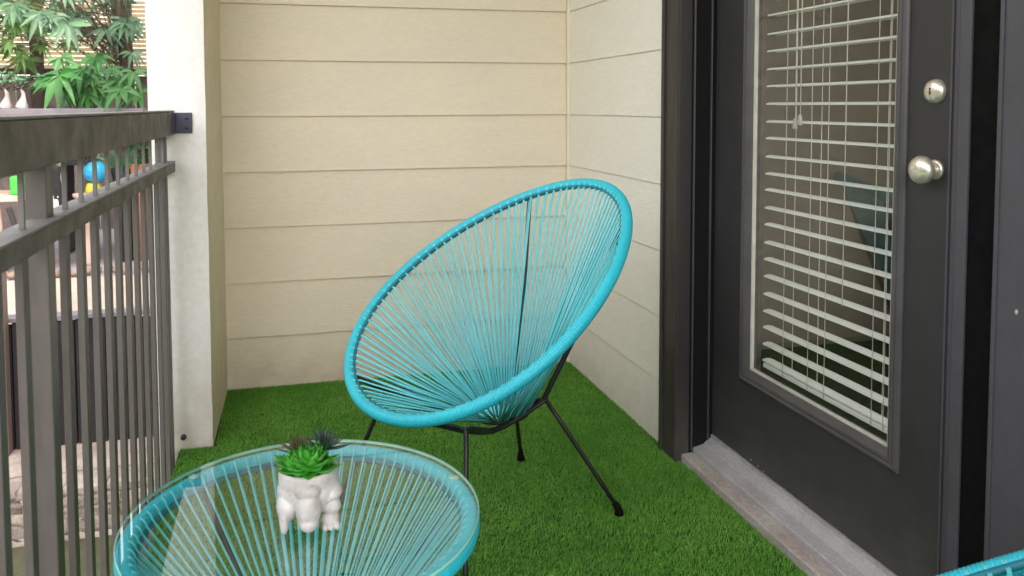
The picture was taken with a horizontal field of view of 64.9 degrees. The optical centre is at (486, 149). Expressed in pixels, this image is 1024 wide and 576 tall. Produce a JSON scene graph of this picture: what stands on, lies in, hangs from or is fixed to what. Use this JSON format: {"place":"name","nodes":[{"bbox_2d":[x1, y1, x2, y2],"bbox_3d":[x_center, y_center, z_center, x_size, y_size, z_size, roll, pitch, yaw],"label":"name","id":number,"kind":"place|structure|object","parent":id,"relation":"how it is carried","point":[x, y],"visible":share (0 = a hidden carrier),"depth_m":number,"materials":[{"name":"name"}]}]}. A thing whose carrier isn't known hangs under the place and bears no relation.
{"place":"outdoors","nodes":[
{"label":"outdoors","id":0,"kind":"place"},
{"bbox_2d":[0,0,146,108],"label":"sky","id":1,"kind":"structure","parent":0,"point":[134,0],"materials":[{"name":"white"}]},
{"bbox_2d":[7,215,148,280],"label":"garden terrace","id":2,"kind":"structure","parent":0,"point":[73,259],"depth_m":5.19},
{"bbox_2d":[0,190,17,230],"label":"garden table","id":3,"kind":"object","parent":2,"relation":"on","point":[6,196],"visible":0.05,"depth_m":4.85,"materials":[{"name":"beige wood"}]},
{"bbox_2d":[10,176,24,194],"bbox_3d":[-2.878,0.217,4.938,0.065,0.114,0.100,-1,3,-14],"label":"storage box","id":4,"kind":"object","parent":3,"relation":"on","point":[13,185],"visible":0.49,"depth_m":4.89,"materials":[{"name":"green plastic"}]},
{"bbox_2d":[7,272,13,279],"bbox_3d":[-2.708,0.719,4.588,0.057,0.051,0.057,2,4,37],"label":"cobble","id":5,"kind":"object","parent":2,"relation":"on","point":[10,275],"visible":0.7,"depth_m":4.57,"materials":[{"name":"beige stone"}]},
{"bbox_2d":[5,206,16,270],"bbox_3d":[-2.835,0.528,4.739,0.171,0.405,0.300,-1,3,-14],"label":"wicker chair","id":6,"kind":"object","parent":2,"relation":"on","point":[11,215],"visible":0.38,"depth_m":4.68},
{"bbox_2d":[0,0,81,76],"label":"tree","id":7,"kind":"object","parent":2,"relation":"on","point":[19,58],"visible":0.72,"depth_m":5.77,"materials":[{"name":"green plant"}]},
{"bbox_2d":[0,0,145,149],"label":"tree","id":8,"kind":"object","parent":2,"relation":"on","point":[119,32],"visible":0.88,"depth_m":5.57,"materials":[{"name":"green plant"}]},
{"bbox_2d":[71,270,76,275],"bbox_3d":[-2.389,0.713,4.672,0.054,0.041,0.061,-1,3,-14],"label":"cobble","id":9,"kind":"object","parent":2,"relation":"on","point":[73,273],"visible":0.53,"depth_m":4.64,"materials":[{"name":"beige stone"}]},
{"bbox_2d":[0,0,147,229],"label":"garden fence","id":10,"kind":"object","parent":2,"relation":"on","point":[36,99],"visible":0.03,"depth_m":6.33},
{"bbox_2d":[0,108,148,163],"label":"garden shelf","id":11,"kind":"object","parent":2,"relation":"on","point":[37,111],"visible":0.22,"depth_m":4.90,"materials":[{"name":"paint"}]},
{"bbox_2d":[0,70,29,108],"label":"bonsai","id":12,"kind":"object","parent":11,"relation":"on","point":[5,103],"visible":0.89,"depth_m":4.91,"materials":[{"name":"green plant"}]},
{"bbox_2d":[0,71,44,108],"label":"bonsai","id":13,"kind":"object","parent":11,"relation":"on","point":[22,103],"visible":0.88,"depth_m":4.93,"materials":[{"name":"green plant"}]},
{"bbox_2d":[27,52,123,183],"bbox_3d":[-2.617,0.039,5.182,0.522,1.336,0.547,-1,3,-14],"label":"palmate shrub","id":14,"kind":"object","parent":2,"relation":"on","point":[61,82],"visible":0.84,"depth_m":5.12,"materials":[{"name":"green plant"}]},
{"bbox_2d":[52,163,100,258],"bbox_3d":[-2.575,0.392,5.002,0.247,0.649,0.318,-1,3,-14],"label":"garden chair","id":15,"kind":"object","parent":2,"relation":"on","point":[57,188],"visible":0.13,"depth_m":4.89,"materials":[{"name":"grey metal"}]},
{"bbox_2d":[7,274,149,323],"bbox_3d":[-5.605,0.823,3.236,8.460,0.004,1.100,-1,3,-14],"label":"sand strip","id":16,"kind":"object","parent":2,"relation":"on","point":[11,295],"depth_m":4.20,"materials":[{"name":"beige sand"}]},
{"bbox_2d":[72,192,90,265],"bbox_3d":[-2.486,0.491,5.030,0.176,0.445,0.176,-1,3,-14],"label":"garden table","id":17,"kind":"object","parent":2,"relation":"on","point":[88,251],"visible":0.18,"depth_m":5.00,"materials":[{"name":"beige wood"}]},
{"bbox_2d":[85,182,101,192],"bbox_3d":[-2.453,0.236,5.025,0.100,0.064,0.100,-1,3,-14],"label":"flower pot","id":18,"kind":"object","parent":17,"relation":"on","point":[89,187],"visible":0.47,"depth_m":4.99,"materials":[{"name":"yellow ceramic"}]},
{"bbox_2d":[83,161,104,182],"bbox_3d":[-2.439,0.139,5.023,0.144,0.136,0.144,-1,3,-14],"label":"gazing ball","id":19,"kind":"object","parent":18,"relation":"on","point":[87,172],"visible":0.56,"depth_m":4.98,"materials":[{"name":"blue glass"}]},
{"bbox_2d":[54,156,121,252],"bbox_3d":[-2.548,0.371,5.499,0.700,0.635,0.350,-1,3,-14],"label":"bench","id":20,"kind":"object","parent":2,"relation":"on","point":[70,179],"visible":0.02,"depth_m":5.44,"materials":[{"name":"brown wood"}]},
{"bbox_2d":[111,167,133,261],"bbox_3d":[-2.309,0.408,5.122,0.140,0.600,0.140,-1,3,-14],"label":"flower pot","id":21,"kind":"object","parent":2,"relation":"on","point":[122,173],"visible":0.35,"depth_m":5.08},
{"bbox_2d":[83,143,148,170],"bbox_3d":[-2.294,0.028,5.089,0.362,0.204,0.361,1,3,14],"label":"yucca","id":22,"kind":"object","parent":21,"relation":"in","point":[112,161],"visible":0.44,"depth_m":5.07,"materials":[{"name":"green plant"}]},
{"bbox_2d":[101,68,147,111],"bbox_3d":[-2.274,0.100,5.061,0.270,1.227,0.336,2,4,32],"label":"palmate shrub","id":23,"kind":"object","parent":2,"relation":"on","point":[133,95],"visible":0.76,"depth_m":5.05,"materials":[{"name":"green plant"}]},
{"bbox_2d":[129,163,148,260],"bbox_3d":[-2.217,0.396,5.144,0.132,0.620,0.132,-1,3,-14],"label":"flower pot","id":24,"kind":"object","parent":2,"relation":"on","point":[132,167],"visible":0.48,"depth_m":5.11,"materials":[{"name":"ceramic"}]},
{"bbox_2d":[129,143,148,165],"bbox_3d":[-2.214,0.032,5.107,0.165,0.282,0.171,3,4,42],"label":"herb plant","id":25,"kind":"object","parent":24,"relation":"in","point":[138,152],"visible":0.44,"depth_m":5.11,"materials":[{"name":"green plant"}]},
{"bbox_2d":[12,154,148,575],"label":"ground","id":26,"kind":"structure","parent":0,"point":[18,561],"depth_m":3.00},
{"bbox_2d":[9,437,154,547],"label":"stone wall","id":27,"kind":"structure","parent":26,"relation":"on","point":[15,475],"depth_m":3.16,"materials":[{"name":"beige stone"}]},
{"bbox_2d":[2,271,153,455],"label":"timber wall","id":28,"kind":"structure","parent":27,"relation":"on","point":[11,368],"depth_m":3.52,"materials":[{"name":"paint"}]},
{"bbox_2d":[145,0,227,474],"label":"column","id":29,"kind":"structure","parent":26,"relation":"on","point":[183,56],"depth_m":2.54,"materials":[{"name":"paint"}]},
{"bbox_2d":[143,361,807,575],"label":"artificial grass","id":30,"kind":"structure","parent":0,"point":[546,507],"depth_m":2.24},
{"bbox_2d":[113,439,479,575],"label":"side table","id":31,"kind":"object","parent":30,"relation":"on","point":[452,558],"visible":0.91,"depth_m":1.34,"materials":[{"name":"plastic"}]},
{"bbox_2d":[276,460,341,534],"bbox_3d":[-0.262,0.508,1.184,0.094,0.088,0.096,-1,3,-17],"label":"planter","id":32,"kind":"object","parent":31,"relation":"on","point":[305,502],"visible":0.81,"depth_m":1.15,"materials":[{"name":"white ceramic"}]},
{"bbox_2d":[272,431,316,453],"bbox_3d":[-0.280,0.438,1.203,0.081,0.031,0.068,2,4,33],"label":"succulent","id":33,"kind":"object","parent":32,"relation":"in","point":[293,444],"visible":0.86,"depth_m":1.20,"materials":[{"name":"plant"}]},
{"bbox_2d":[274,440,341,479],"bbox_3d":[-0.261,0.453,1.177,0.098,0.044,0.092,-1,3,-14],"label":"succulent","id":34,"kind":"object","parent":32,"relation":"in","point":[307,463],"visible":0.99,"depth_m":1.16,"materials":[{"name":"green plant"}]},
{"bbox_2d":[303,427,355,456],"bbox_3d":[-0.243,0.437,1.210,0.088,0.032,0.076,0,3,4],"label":"succulent","id":35,"kind":"object","parent":32,"relation":"in","point":[322,438],"visible":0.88,"depth_m":1.21,"materials":[{"name":"green plant"}]},
{"bbox_2d":[339,178,632,575],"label":"lounge chair","id":36,"kind":"object","parent":30,"relation":"on","point":[515,395],"visible":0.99,"depth_m":2.21,"materials":[{"name":"plastic"}]},
{"bbox_2d":[936,549,1023,575],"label":"lounge chair","id":37,"kind":"object","parent":30,"relation":"on","point":[1010,564],"visible":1,"depth_m":1.10,"materials":[{"name":"plastic"}]},
{"bbox_2d":[761,340,888,440],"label":"room floor","id":38,"kind":"structure","parent":0,"point":[857,377],"depth_m":3.25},
{"bbox_2d":[761,0,897,349],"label":"room walls","id":39,"kind":"structure","parent":38,"relation":"on","point":[861,114],"depth_m":3.58,"materials":[{"name":"paint"}]},
{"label":"balcony floor","id":40,"kind":"structure","parent":0,"visible":0},
{"bbox_2d":[0,110,192,575],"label":"railing","id":41,"kind":"object","parent":40,"relation":"attached to","point":[34,148],"visible":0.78,"depth_m":1.43,"materials":[{"name":"grey metal"}]},
{"bbox_2d":[219,0,570,390],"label":"siding wall","id":42,"kind":"structure","parent":40,"relation":"on","point":[370,148],"depth_m":3.18,"materials":[{"name":"paint"}]},
{"bbox_2d":[569,0,661,440],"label":"siding wall","id":43,"kind":"structure","parent":40,"relation":"on","point":[615,90],"depth_m":2.83,"materials":[{"name":"paint"}]},
{"bbox_2d":[658,0,1000,574],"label":"door frame","id":44,"kind":"object","parent":43,"relation":"attached to","point":[688,131],"visible":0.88,"depth_m":1.58,"materials":[{"name":"paint"}]},
{"bbox_2d":[712,0,956,575],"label":"door","id":45,"kind":"structure","parent":44,"relation":"attached to","point":[874,495],"depth_m":1.80,"materials":[{"name":"grey paint"}]},
{"bbox_2d":[762,0,896,433],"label":"window blind","id":46,"kind":"object","parent":45,"relation":"hanging from","point":[856,410],"depth_m":1.97,"materials":[{"name":"white plastic"}]},
{"bbox_2d":[984,0,1023,560],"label":"fixed door","id":47,"kind":"structure","parent":44,"relation":"attached to","point":[1004,519],"depth_m":1.43,"materials":[{"name":"paint"}]},
{"bbox_2d":[681,434,897,575],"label":"threshold","id":48,"kind":"object","parent":40,"relation":"on","point":[807,540],"visible":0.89,"depth_m":2.04,"materials":[{"name":"grey wood"}]}
]}

